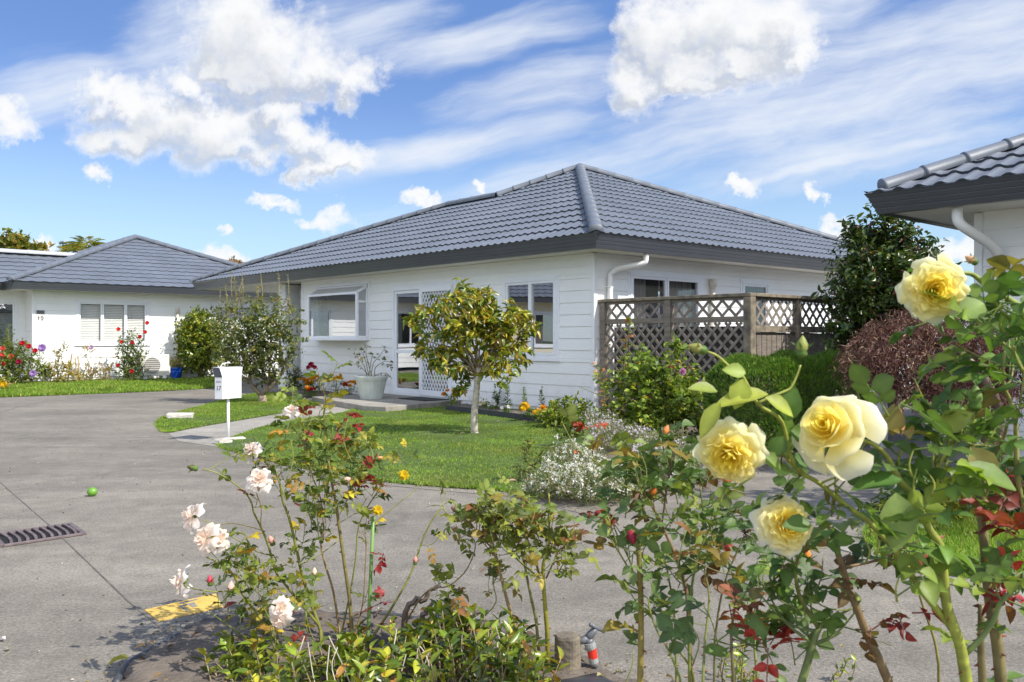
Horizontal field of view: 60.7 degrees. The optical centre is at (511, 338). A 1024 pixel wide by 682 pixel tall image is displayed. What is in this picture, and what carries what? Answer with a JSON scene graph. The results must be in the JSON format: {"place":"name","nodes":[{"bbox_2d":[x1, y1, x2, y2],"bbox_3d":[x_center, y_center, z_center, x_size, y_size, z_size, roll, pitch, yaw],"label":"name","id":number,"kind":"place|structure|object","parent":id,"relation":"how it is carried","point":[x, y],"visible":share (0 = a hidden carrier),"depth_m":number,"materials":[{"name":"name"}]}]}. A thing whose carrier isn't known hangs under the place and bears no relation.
{"place":"outdoors","nodes":[
{"label":"outdoors","id":0,"kind":"place"},
{"bbox_2d":[0,375,241,397],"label":"lawn","id":1,"kind":"structure","parent":0,"point":[106,393],"depth_m":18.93,"materials":[{"name":"green plant"}]},
{"bbox_2d":[0,377,15,388],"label":"bedding clump","id":2,"kind":"object","parent":1,"relation":"on","point":[4,383],"visible":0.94,"depth_m":19.64,"materials":[{"name":"yellow plant"}]},
{"bbox_2d":[1,324,17,369],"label":"topiary conifer","id":3,"kind":"object","parent":1,"relation":"on","point":[9,344],"visible":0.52,"depth_m":22.25,"materials":[{"name":"plant"}]},
{"bbox_2d":[34,344,51,381],"bbox_3d":[-12.182,0.653,22.636,0.463,1.039,0.772,0,0,-19],"label":"dahlia","id":4,"kind":"object","parent":1,"relation":"on","point":[41,348],"visible":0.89,"depth_m":22.68,"materials":[{"name":"plant"}]},
{"bbox_2d":[43,341,83,381],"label":"perennial","id":5,"kind":"object","parent":1,"relation":"on","point":[62,365],"visible":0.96,"depth_m":22.94,"materials":[{"name":"plant"}]},
{"bbox_2d":[112,321,150,379],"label":"rose bush","id":6,"kind":"object","parent":1,"relation":"on","point":[133,363],"visible":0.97,"depth_m":23.76,"materials":[{"name":"plant"}]},
{"bbox_2d":[172,303,228,377],"bbox_3d":[-8.986,0.102,25.249,1.609,2.224,1.527,0,0,0],"label":"round shrub","id":7,"kind":"object","parent":1,"relation":"on","point":[194,328],"visible":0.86,"depth_m":25.00,"materials":[{"name":"green plant"}]},
{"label":"garden bed","id":8,"kind":"structure","parent":1,"relation":"on","visible":0},
{"bbox_2d":[0,338,46,382],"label":"dahlia","id":9,"kind":"object","parent":8,"relation":"on","point":[10,360],"visible":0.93,"depth_m":22.03,"materials":[{"name":"plant"}]},
{"bbox_2d":[74,343,116,380],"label":"perennial","id":10,"kind":"object","parent":8,"relation":"on","point":[93,372],"visible":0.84,"depth_m":23.47,"materials":[{"name":"plant"}]},
{"bbox_2d":[228,255,243,263],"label":"broadleaf tree","id":11,"kind":"object","parent":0,"point":[235,260],"visible":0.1,"depth_m":43.70,"materials":[{"name":"green plant"}]},
{"bbox_2d":[152,392,320,432],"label":"lawn","id":12,"kind":"structure","parent":0,"point":[219,422],"depth_m":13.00,"materials":[{"name":"green plant"}]},
{"bbox_2d":[166,412,193,418],"bbox_3d":[-4.831,1.132,12.732,0.379,0.102,0.179,0,0,-14],"label":"stone","id":13,"kind":"object","parent":12,"relation":"on","point":[176,415],"visible":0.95,"depth_m":12.66,"materials":[{"name":"white stone"}]},
{"bbox_2d":[206,271,308,401],"bbox_3d":[-4.658,-0.018,15.902,2.019,2.476,1.532,0,0,0],"label":"tree","id":14,"kind":"object","parent":12,"relation":"on","point":[259,344],"visible":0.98,"depth_m":15.76,"materials":[{"name":"green plant"}]},
{"bbox_2d":[169,404,350,446],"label":"path","id":15,"kind":"structure","parent":0,"point":[207,435],"depth_m":11.41,"materials":[{"name":"concrete"}]},
{"bbox_2d":[211,437,232,444],"bbox_3d":[-3.230,1.156,9.767,0.143,0.083,0.199,0,0,38],"label":"stone","id":16,"kind":"object","parent":15,"relation":"on","point":[222,440],"visible":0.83,"depth_m":9.72,"materials":[{"name":"white stone"}]},
{"bbox_2d":[283,389,356,400],"bbox_3d":[-3.772,1.149,17.837,2.570,0.063,3.742,0,0,0],"label":"garden bed","id":17,"kind":"object","parent":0,"point":[301,391],"visible":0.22,"depth_m":18.08,"materials":[{"name":"soil"}]},
{"bbox_2d":[285,367,306,388],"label":"shrub","id":18,"kind":"object","parent":17,"relation":"on","point":[295,377],"visible":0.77,"depth_m":19.34,"materials":[{"name":"green plant"}]},
{"bbox_2d":[298,377,313,392],"bbox_3d":[-4.269,0.986,18.162,0.384,0.382,0.312,0,0,34],"label":"marigold","id":19,"kind":"object","parent":17,"relation":"on","point":[307,382],"visible":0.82,"depth_m":18.10,"materials":[{"name":"plant"}]},
{"bbox_2d":[302,385,317,397],"bbox_3d":[-3.862,1.023,16.835,0.264,0.258,0.336,0,0,8],"label":"marigold","id":20,"kind":"object","parent":17,"relation":"on","point":[309,389],"visible":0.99,"depth_m":16.80,"materials":[{"name":"plant"}]},
{"bbox_2d":[306,362,318,391],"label":"red rose","id":21,"kind":"object","parent":17,"relation":"on","point":[310,365],"visible":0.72,"depth_m":18.42,"materials":[{"name":"plant"}]},
{"bbox_2d":[310,374,325,393],"bbox_3d":[-3.967,0.938,17.926,0.394,0.427,0.352,0,0,-23],"label":"marigold","id":22,"kind":"object","parent":17,"relation":"on","point":[314,378],"visible":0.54,"depth_m":17.94,"materials":[{"name":"plant"}]},
{"bbox_2d":[326,373,345,392],"bbox_3d":[-3.557,0.925,17.789,0.414,0.455,0.386,0,0,-30],"label":"marigold","id":23,"kind":"object","parent":17,"relation":"on","point":[340,377],"visible":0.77,"depth_m":17.79,"materials":[{"name":"plant"}]},
{"bbox_2d":[343,379,357,394],"bbox_3d":[-3.176,0.975,17.124,0.374,0.355,0.398,0,0,-36],"label":"marigold","id":24,"kind":"object","parent":17,"relation":"on","point":[348,384],"visible":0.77,"depth_m":17.12,"materials":[{"name":"plant"}]},
{"bbox_2d":[216,406,575,497],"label":"lawn","id":25,"kind":"structure","parent":0,"point":[404,463],"depth_m":9.40,"materials":[{"name":"green plant"}]},
{"bbox_2d":[212,367,243,437],"bbox_3d":[-3.270,0.766,10.078,0.115,0.868,0.402,0,0,26],"label":"letterbox","id":26,"kind":"object","parent":25,"relation":"on","point":[227,383],"visible":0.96,"depth_m":10.02,"materials":[{"name":"white metal"}]},
{"bbox_2d":[401,277,543,432],"bbox_3d":[-0.433,0.228,10.695,1.725,1.944,1.233,0,0,-20],"label":"tree","id":27,"kind":"object","parent":25,"relation":"on","point":[498,335],"visible":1,"depth_m":10.55,"materials":[{"name":"green plant"}]},
{"bbox_2d":[445,405,577,427],"bbox_3d":[0.001,1.135,12.479,0.320,0.110,3.919,0,0,-29],"label":"garden edging","id":28,"kind":"object","parent":25,"relation":"on","point":[487,412],"visible":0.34,"depth_m":13.03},
{"bbox_2d":[510,435,548,480],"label":"weed","id":29,"kind":"object","parent":25,"relation":"on","point":[521,472],"visible":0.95,"depth_m":7.12,"materials":[{"name":"plant"}]},
{"bbox_2d":[551,414,590,448],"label":"bushy weed","id":30,"kind":"object","parent":25,"relation":"on","point":[584,421],"visible":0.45,"depth_m":9.18,"materials":[{"name":"plant"}]},
{"bbox_2d":[0,376,1023,681],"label":"driveway","id":31,"kind":"structure","parent":0,"point":[138,538],"depth_m":4.62,"materials":[{"name":"concrete"}]},
{"bbox_2d":[0,523,85,546],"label":"drain grate","id":32,"kind":"object","parent":31,"relation":"on","point":[34,534],"visible":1,"depth_m":5.22,"materials":[{"name":"black metal"}]},
{"bbox_2d":[0,482,170,635],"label":"drive joint","id":33,"kind":"object","parent":31,"relation":"on","point":[132,604],"visible":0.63,"depth_m":4.32,"materials":[{"name":"concrete"}]},
{"bbox_2d":[87,487,97,495],"bbox_3d":[-3.137,1.144,6.538,0.074,0.072,0.068,0,0,0],"label":"lime","id":34,"kind":"object","parent":31,"relation":"on","point":[92,491],"visible":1,"depth_m":6.51,"materials":[{"name":"green food"}]},
{"bbox_2d":[106,654,127,665],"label":"fallen leaf","id":35,"kind":"object","parent":31,"relation":"on","point":[122,656],"visible":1,"depth_m":3.08,"materials":[{"name":"green plant"}]},
{"bbox_2d":[0,234,277,380],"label":"bungalow","id":36,"kind":"object","parent":31,"relation":"on","point":[96,296],"visible":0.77,"depth_m":24.48,"materials":[{"name":"white paint"}]},
{"bbox_2d":[0,299,18,351],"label":"window","id":37,"kind":"structure","parent":36,"relation":"in","point":[12,318],"depth_m":23.45,"materials":[{"name":"white metal"}]},
{"bbox_2d":[74,299,150,345],"bbox_3d":[-11.108,-0.425,24.358,2.010,1.270,0.130,0,0,-41],"label":"window","id":38,"kind":"structure","parent":36,"relation":"in","point":[83,325],"depth_m":24.32,"materials":[{"name":"white metal"}]},
{"bbox_2d":[212,303,260,344],"bbox_3d":[-8.418,-0.425,26.722,1.610,1.270,0.130,0,0,-41],"label":"window","id":39,"kind":"structure","parent":36,"relation":"in","point":[214,305],"depth_m":26.70,"materials":[{"name":"grey glass"}]},
{"bbox_2d":[145,593,222,620],"bbox_3d":[-1.419,1.182,3.838,0.344,0.016,0.206,0,0,-44],"label":"utility cover","id":40,"kind":"object","parent":31,"relation":"on","point":[181,608],"visible":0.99,"depth_m":3.81,"materials":[{"name":"yellow metal"}]},
{"bbox_2d":[312,393,460,411],"bbox_3d":[-2.320,1.140,15.466,1.970,0.120,2.917,0,0,-41],"label":"doorstep","id":41,"kind":"object","parent":31,"relation":"on","point":[389,402],"visible":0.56,"depth_m":14.80,"materials":[{"name":"concrete"}]},
{"bbox_2d":[354,375,387,398],"bbox_3d":[-2.522,0.875,15.673,0.600,0.410,0.599,0,0,0],"label":"planter","id":42,"kind":"object","parent":41,"relation":"on","point":[371,387],"visible":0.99,"depth_m":15.47,"materials":[{"name":"ceramic"}]},
{"bbox_2d":[347,344,392,378],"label":"potted plant","id":43,"kind":"object","parent":42,"relation":"in","point":[370,371],"visible":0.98,"depth_m":15.65,"materials":[{"name":"green plant"}]},
{"bbox_2d":[398,397,448,400],"bbox_3d":[-1.571,1.071,15.470,0.500,0.014,0.840,0,0,-41],"label":"door mat","id":44,"kind":"object","parent":41,"relation":"on","point":[422,398],"depth_m":15.47,"materials":[{"name":"grey rubber"}]},
{"bbox_2d":[122,610,674,681],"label":"garden bed","id":45,"kind":"object","parent":31,"relation":"on","point":[175,662],"visible":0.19,"depth_m":3.23,"materials":[{"name":"soil"}]},
{"bbox_2d":[113,630,184,681],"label":"irrigation pipe","id":46,"kind":"object","parent":45,"relation":"on","point":[120,673],"visible":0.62,"depth_m":3.16,"materials":[{"name":"grey plastic"}]},
{"bbox_2d":[190,617,430,681],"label":"camellia shrub","id":47,"kind":"object","parent":45,"relation":"on","point":[354,656],"visible":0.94,"depth_m":2.81,"materials":[{"name":"green plant"}]},
{"bbox_2d":[169,351,454,652],"bbox_3d":[-0.782,0.617,3.251,1.017,1.145,0.632,0,0,-44],"label":"rose bush","id":48,"kind":"object","parent":45,"relation":"on","point":[208,537],"visible":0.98,"depth_m":3.19,"materials":[{"name":"green plant"}]},
{"bbox_2d":[365,516,374,647],"bbox_3d":[-0.539,0.950,3.300,0.045,0.561,0.014,0,0,0],"label":"garden stake","id":49,"kind":"object","parent":45,"relation":"on","point":[370,573],"visible":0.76,"depth_m":3.29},
{"bbox_2d":[134,604,673,681],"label":"leaf litter","id":50,"kind":"object","parent":45,"relation":"on","point":[366,642],"visible":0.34,"depth_m":3.27,"materials":[{"name":"brown plant"}]},
{"bbox_2d":[292,625,521,681],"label":"dead twigs","id":51,"kind":"object","parent":45,"relation":"on","point":[392,657],"visible":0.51,"depth_m":2.74,"materials":[{"name":"wood"}]},
{"bbox_2d":[373,611,487,623],"bbox_3d":[-0.329,1.158,3.596,0.539,0.018,0.088,0,0,12],"label":"irrigation pipe","id":52,"kind":"object","parent":45,"relation":"on","point":[392,614],"visible":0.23,"depth_m":3.65,"materials":[{"name":"plastic"}]},
{"bbox_2d":[400,585,480,635],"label":"old stem","id":53,"kind":"object","parent":45,"relation":"on","point":[413,602],"visible":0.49,"depth_m":3.34,"materials":[{"name":"wood"}]},
{"bbox_2d":[371,588,570,681],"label":"camellia shrub","id":54,"kind":"object","parent":45,"relation":"on","point":[514,647],"visible":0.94,"depth_m":2.72,"materials":[{"name":"green plant"}]},
{"bbox_2d":[405,473,600,672],"bbox_3d":[-0.045,0.811,3.011,0.688,0.741,0.434,0,0,0],"label":"rose bush","id":55,"kind":"object","parent":45,"relation":"on","point":[493,522],"visible":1,"depth_m":2.98,"materials":[{"name":"green plant"}]},
{"bbox_2d":[554,631,580,670],"bbox_3d":[0.195,1.123,3.061,0.094,0.173,0.095,0,0,0],"label":"tap post","id":56,"kind":"object","parent":45,"relation":"on","point":[568,643],"visible":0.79,"depth_m":3.02,"materials":[{"name":"beige wood"}]},
{"bbox_2d":[580,622,604,666],"bbox_3d":[0.282,1.067,3.058,0.105,0.159,0.048,0,0,-13],"label":"garden tap","id":57,"kind":"object","parent":56,"relation":"attached to","point":[587,641],"visible":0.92,"depth_m":3.05,"materials":[{"name":"grey plastic"}]},
{"bbox_2d":[553,673,613,681],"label":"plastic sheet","id":58,"kind":"object","parent":45,"relation":"on","point":[593,677],"visible":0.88,"depth_m":2.88,"materials":[{"name":"grey plastic"}]},
{"bbox_2d":[536,404,841,681],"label":"rose bush","id":59,"kind":"object","parent":45,"relation":"on","point":[637,465],"visible":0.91,"depth_m":2.02,"materials":[{"name":"green plant"}]},
{"bbox_2d":[716,643,857,681],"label":"flowering plant","id":60,"kind":"object","parent":45,"relation":"on","point":[740,669],"visible":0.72,"depth_m":2.88,"materials":[{"name":"green plant"}]},
{"bbox_2d":[687,252,1023,681],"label":"rose bush","id":61,"kind":"object","parent":45,"relation":"on","point":[933,292],"visible":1,"depth_m":1.33,"materials":[{"name":"green plant"}]},
{"bbox_2d":[230,456,579,512],"bbox_3d":[-1.179,1.179,7.283,4.419,0.004,0.273,0,0,38],"label":"drive joint","id":62,"kind":"object","parent":31,"relation":"on","point":[440,490],"visible":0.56,"depth_m":6.75,"materials":[{"name":"concrete"}]},
{"bbox_2d":[0,432,977,681],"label":"grit and leaf crumbs","id":63,"kind":"object","parent":31,"relation":"on","point":[330,607],"visible":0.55,"depth_m":3.75,"materials":[{"name":"brown plant"}]},
{"bbox_2d":[189,163,909,413],"bbox_3d":[0.695,-1.280,21.303,11.655,4.919,14.645,0,0,-41],"label":"bungalow","id":64,"kind":"object","parent":31,"relation":"on","point":[560,253],"visible":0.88,"depth_m":15.97,"materials":[{"name":"white paint"}]},
{"bbox_2d":[300,289,308,388],"bbox_3d":[-4.722,0.012,20.062,0.030,2.295,0.560,0,0,-41],"label":"downpipe","id":65,"kind":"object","parent":64,"relation":"in","point":[300,289],"depth_m":20.23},
{"bbox_2d":[321,296,326,335],"bbox_3d":[-4.476,-0.040,20.805,0.040,2.440,0.230,0,0,-41],"label":"window pane","id":66,"kind":"structure","parent":64,"relation":"in","point":[323,298],"depth_m":20.76,"materials":[{"name":"clear glass"}]},
{"bbox_2d":[307,281,369,340],"bbox_3d":[-3.662,-0.553,18.258,0.320,1.195,2.170,0,0,-41],"label":"bay window","id":67,"kind":"structure","parent":64,"relation":"in","point":[353,287],"depth_m":17.92,"materials":[{"name":"white metal"}]},
{"bbox_2d":[391,281,458,399],"bbox_3d":[-1.621,0.035,16.177,0.120,2.090,2.110,0,0,-41],"label":"sliding door","id":68,"kind":"structure","parent":64,"relation":"in","point":[414,288],"depth_m":16.80,"materials":[{"name":"white metal"}]},
{"bbox_2d":[502,274,560,361],"bbox_3d":[0.301,-0.315,13.986,0.105,1.350,1.400,0,0,-41],"label":"window","id":69,"kind":"structure","parent":64,"relation":"in","point":[530,281],"depth_m":13.77,"materials":[{"name":"white metal"}]},
{"bbox_2d":[627,270,702,326],"bbox_3d":[2.432,0.005,14.082,1.880,2.110,0.194,0,0,-41],"label":"window","id":70,"kind":"structure","parent":64,"relation":"in","point":[674,284],"depth_m":14.04,"materials":[{"name":"white metal"}]},
{"bbox_2d":[740,279,770,325],"bbox_3d":[4.350,0.005,15.701,0.940,2.110,0.092,0,0,-41],"label":"back door","id":71,"kind":"structure","parent":64,"relation":"in","point":[765,284],"depth_m":15.73,"materials":[{"name":"white metal"}]},
{"bbox_2d":[598,293,897,423],"bbox_3d":[3.736,0.312,13.374,4.265,1.776,2.625,0,0,-41],"label":"lattice fence","id":72,"kind":"object","parent":31,"relation":"on","point":[723,341],"visible":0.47,"depth_m":11.81,"materials":[{"name":"brown"}]},
{"bbox_2d":[810,202,962,407],"bbox_3d":[4.977,-0.324,11.541,2.086,3.067,1.556,0,0,0],"label":"camellia shrub","id":73,"kind":"object","parent":31,"relation":"on","point":[875,264],"visible":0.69,"depth_m":11.37,"materials":[{"name":"green plant"}]},
{"bbox_2d":[827,308,1023,462],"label":"maple","id":74,"kind":"object","parent":31,"relation":"on","point":[898,351],"visible":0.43,"depth_m":7.38,"materials":[{"name":"plant"}]},
{"bbox_2d":[840,542,1023,599],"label":"block edging","id":75,"kind":"object","parent":31,"relation":"on","point":[845,548],"visible":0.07,"depth_m":4.30,"materials":[{"name":"concrete"}]},
{"bbox_2d":[864,133,1023,456],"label":"bungalow","id":76,"kind":"object","parent":31,"relation":"on","point":[976,195],"visible":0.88,"depth_m":8.57,"materials":[{"name":"white paint"}]},
{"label":"kerb strip","id":77,"kind":"structure","parent":31,"relation":"on","visible":0},
{"bbox_2d":[137,354,169,378],"bbox_3d":[-10.017,0.795,24.465,0.845,0.680,0.340,0,0,-41],"label":"heat pump","id":78,"kind":"object","parent":77,"relation":"on","point":[157,365],"visible":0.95,"depth_m":24.36,"materials":[{"name":"beige metal"}]},
{"bbox_2d":[169,367,182,377],"bbox_3d":[-9.631,0.985,25.030,0.410,0.300,0.410,0,0,0],"label":"blue pot","id":79,"kind":"object","parent":77,"relation":"on","point":[176,372],"visible":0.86,"depth_m":24.89,"materials":[{"name":"blue ceramic"}]},
{"bbox_2d":[169,356,183,367],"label":"lavender","id":80,"kind":"object","parent":79,"relation":"in","point":[174,362],"visible":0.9,"depth_m":24.97,"materials":[{"name":"green plant"}]},
{"bbox_2d":[0,0,1023,336],"label":"sky","id":81,"kind":"structure","parent":0,"point":[248,130],"materials":[{"name":"blue"}]},
{"bbox_2d":[454,403,598,428],"bbox_3d":[0.130,1.140,12.995,2.390,0.060,4.536,0,0,0],"label":"garden bed","id":82,"kind":"object","parent":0,"point":[496,409],"visible":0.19,"depth_m":13.78,"materials":[{"name":"soil"}]},
{"bbox_2d":[441,388,457,405],"bbox_3d":[-1.017,0.994,14.841,0.314,0.317,0.302,0,0,44],"label":"marigold","id":83,"kind":"object","parent":82,"relation":"on","point":[444,393],"visible":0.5,"depth_m":14.82,"materials":[{"name":"plant"}]},
{"bbox_2d":[484,399,499,408],"bbox_3d":[-0.310,1.072,13.964,0.230,0.204,0.259,0,0,24],"label":"petunia","id":84,"kind":"object","parent":82,"relation":"on","point":[493,403],"visible":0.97,"depth_m":13.90,"materials":[{"name":"green plant"}]},
{"bbox_2d":[491,383,501,406],"bbox_3d":[-0.272,0.943,14.396,0.179,0.418,0.175,0,0,-37],"label":"snapdragon","id":85,"kind":"object","parent":82,"relation":"on","point":[497,397],"visible":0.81,"depth_m":14.39,"materials":[{"name":"plant"}]},
{"bbox_2d":[499,404,513,412],"bbox_3d":[-0.085,1.085,13.188,0.240,0.251,0.233,0,0,-20],"label":"petunia","id":86,"kind":"object","parent":82,"relation":"on","point":[506,409],"visible":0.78,"depth_m":13.15,"materials":[{"name":"white plant"}]},
{"bbox_2d":[503,382,512,407],"bbox_3d":[-0.069,0.918,13.968,0.164,0.465,0.191,0,0,30],"label":"snapdragon","id":87,"kind":"object","parent":82,"relation":"on","point":[506,403],"visible":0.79,"depth_m":13.99,"materials":[{"name":"plant"}]},
{"bbox_2d":[518,401,534,417],"bbox_3d":[0.230,1.022,12.288,0.303,0.273,0.270,0,0,0],"label":"marigold","id":88,"kind":"object","parent":82,"relation":"on","point":[524,406],"visible":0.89,"depth_m":12.28,"materials":[{"name":"plant"}]},
{"bbox_2d":[528,404,545,421],"bbox_3d":[0.378,1.036,11.928,0.296,0.268,0.207,0,0,-22],"label":"marigold","id":89,"kind":"object","parent":82,"relation":"on","point":[543,406],"visible":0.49,"depth_m":11.93,"materials":[{"name":"plant"}]},
{"bbox_2d":[538,386,544,404],"bbox_3d":[0.466,0.934,13.114,0.135,0.433,0.153,0,0,-38],"label":"snapdragon","id":90,"kind":"object","parent":82,"relation":"on","point":[543,398],"visible":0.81,"depth_m":13.12,"materials":[{"name":"plant"}]},
{"bbox_2d":[538,414,862,502],"bbox_3d":[2.795,1.156,10.518,5.274,0.076,8.604,0,0,0],"label":"garden bed","id":91,"kind":"object","parent":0,"point":[708,485],"visible":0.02,"depth_m":7.77,"materials":[{"name":"soil"}]},
{"bbox_2d":[533,390,594,428],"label":"leafy clump","id":92,"kind":"object","parent":91,"relation":"on","point":[553,416],"visible":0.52,"depth_m":11.40,"materials":[{"name":"plant"}]},
{"bbox_2d":[517,433,646,505],"bbox_3d":[0.546,0.972,6.721,1.056,0.428,1.497,0,0,0],"label":"alyssum","id":93,"kind":"object","parent":91,"relation":"on","point":[565,474],"visible":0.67,"depth_m":6.32,"materials":[{"name":"plant"}]},
{"bbox_2d":[591,362,609,413],"bbox_3d":[1.192,0.747,11.607,0.276,0.867,0.207,0,0,0],"label":"rose cane","id":94,"kind":"object","parent":91,"relation":"on","point":[602,369],"visible":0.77,"depth_m":11.60,"materials":[{"name":"green plant"}]},
{"bbox_2d":[561,406,658,450],"bbox_3d":[0.971,0.963,9.372,0.981,0.437,1.966,0,0,-12],"label":"alyssum","id":95,"kind":"object","parent":91,"relation":"on","point":[608,432],"visible":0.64,"depth_m":8.97,"materials":[{"name":"plant"}]},
{"bbox_2d":[616,317,636,429],"bbox_3d":[1.466,0.453,11.209,0.276,1.454,0.242,0,0,0],"label":"rose cane","id":96,"kind":"object","parent":91,"relation":"on","point":[625,340],"visible":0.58,"depth_m":11.19,"materials":[{"name":"green plant"}]},
{"bbox_2d":[581,331,705,437],"bbox_3d":[1.621,0.604,10.342,1.623,1.382,0.990,0,0,0],"label":"rose bush","id":97,"kind":"object","parent":91,"relation":"on","point":[675,392],"visible":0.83,"depth_m":10.27,"materials":[{"name":"green plant"}]},
{"bbox_2d":[628,424,708,480],"bbox_3d":[1.364,0.962,7.340,0.963,0.440,1.397,0,0,23],"label":"alyssum","id":98,"kind":"object","parent":91,"relation":"on","point":[635,445],"visible":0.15,"depth_m":7.31,"materials":[{"name":"plant"}]},
{"bbox_2d":[700,348,870,449],"bbox_3d":[3.125,0.645,9.720,2.381,1.084,1.155,0,0,-41],"label":"clipped hedge","id":99,"kind":"object","parent":91,"relation":"on","point":[776,364],"visible":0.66,"depth_m":9.13,"materials":[{"name":"plant"}]},
{"bbox_2d":[870,390,887,448],"bbox_3d":[3.943,0.868,9.400,0.160,0.625,0.160,0,0,-41],"label":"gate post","id":100,"kind":"object","parent":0,"point":[881,411],"visible":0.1,"depth_m":9.33,"materials":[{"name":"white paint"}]},
{"bbox_2d":[856,510,1023,579],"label":"grass","id":101,"kind":"structure","parent":0,"point":[965,541],"depth_m":4.99,"materials":[{"name":"green plant"}]},
{"label":"ground","id":102,"kind":"structure","parent":0,"visible":0},
{"bbox_2d":[0,227,55,250],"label":"broadleaf tree","id":103,"kind":"object","parent":102,"relation":"on","point":[14,240],"visible":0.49,"depth_m":41.21,"materials":[{"name":"green plant"}]},
{"bbox_2d":[59,236,104,252],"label":"palm tree","id":104,"kind":"object","parent":102,"relation":"on","point":[74,247],"visible":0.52,"depth_m":45.64,"materials":[{"name":"green plant"}]},
{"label":"lawn","id":105,"kind":"structure","parent":0,"visible":0},
{"bbox_2d":[857,455,962,512],"bbox_3d":[2.667,1.034,5.732,0.779,0.532,0.514,0,0,-30],"label":"groundcover shrub","id":106,"kind":"object","parent":105,"relation":"on","point":[921,490],"visible":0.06,"depth_m":5.66,"materials":[{"name":"green plant"}]},
{"bbox_2d":[874,486,1015,523],"bbox_3d":[2.794,1.070,5.577,1.056,0.437,0.563,0,0,0],"label":"groundcover shrub","id":107,"kind":"object","parent":105,"relation":"on","point":[947,502],"visible":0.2,"depth_m":5.49,"materials":[{"name":"green plant"}]},
{"bbox_2d":[954,468,1023,518],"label":"groundcover shrub","id":108,"kind":"object","parent":105,"relation":"on","point":[1018,509],"visible":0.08,"depth_m":5.53,"materials":[{"name":"green plant"}]},
{"bbox_2d":[974,435,1023,480],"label":"leafy shrub","id":109,"kind":"object","parent":105,"relation":"on","point":[999,457],"visible":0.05,"depth_m":6.55,"materials":[{"name":"green plant"}]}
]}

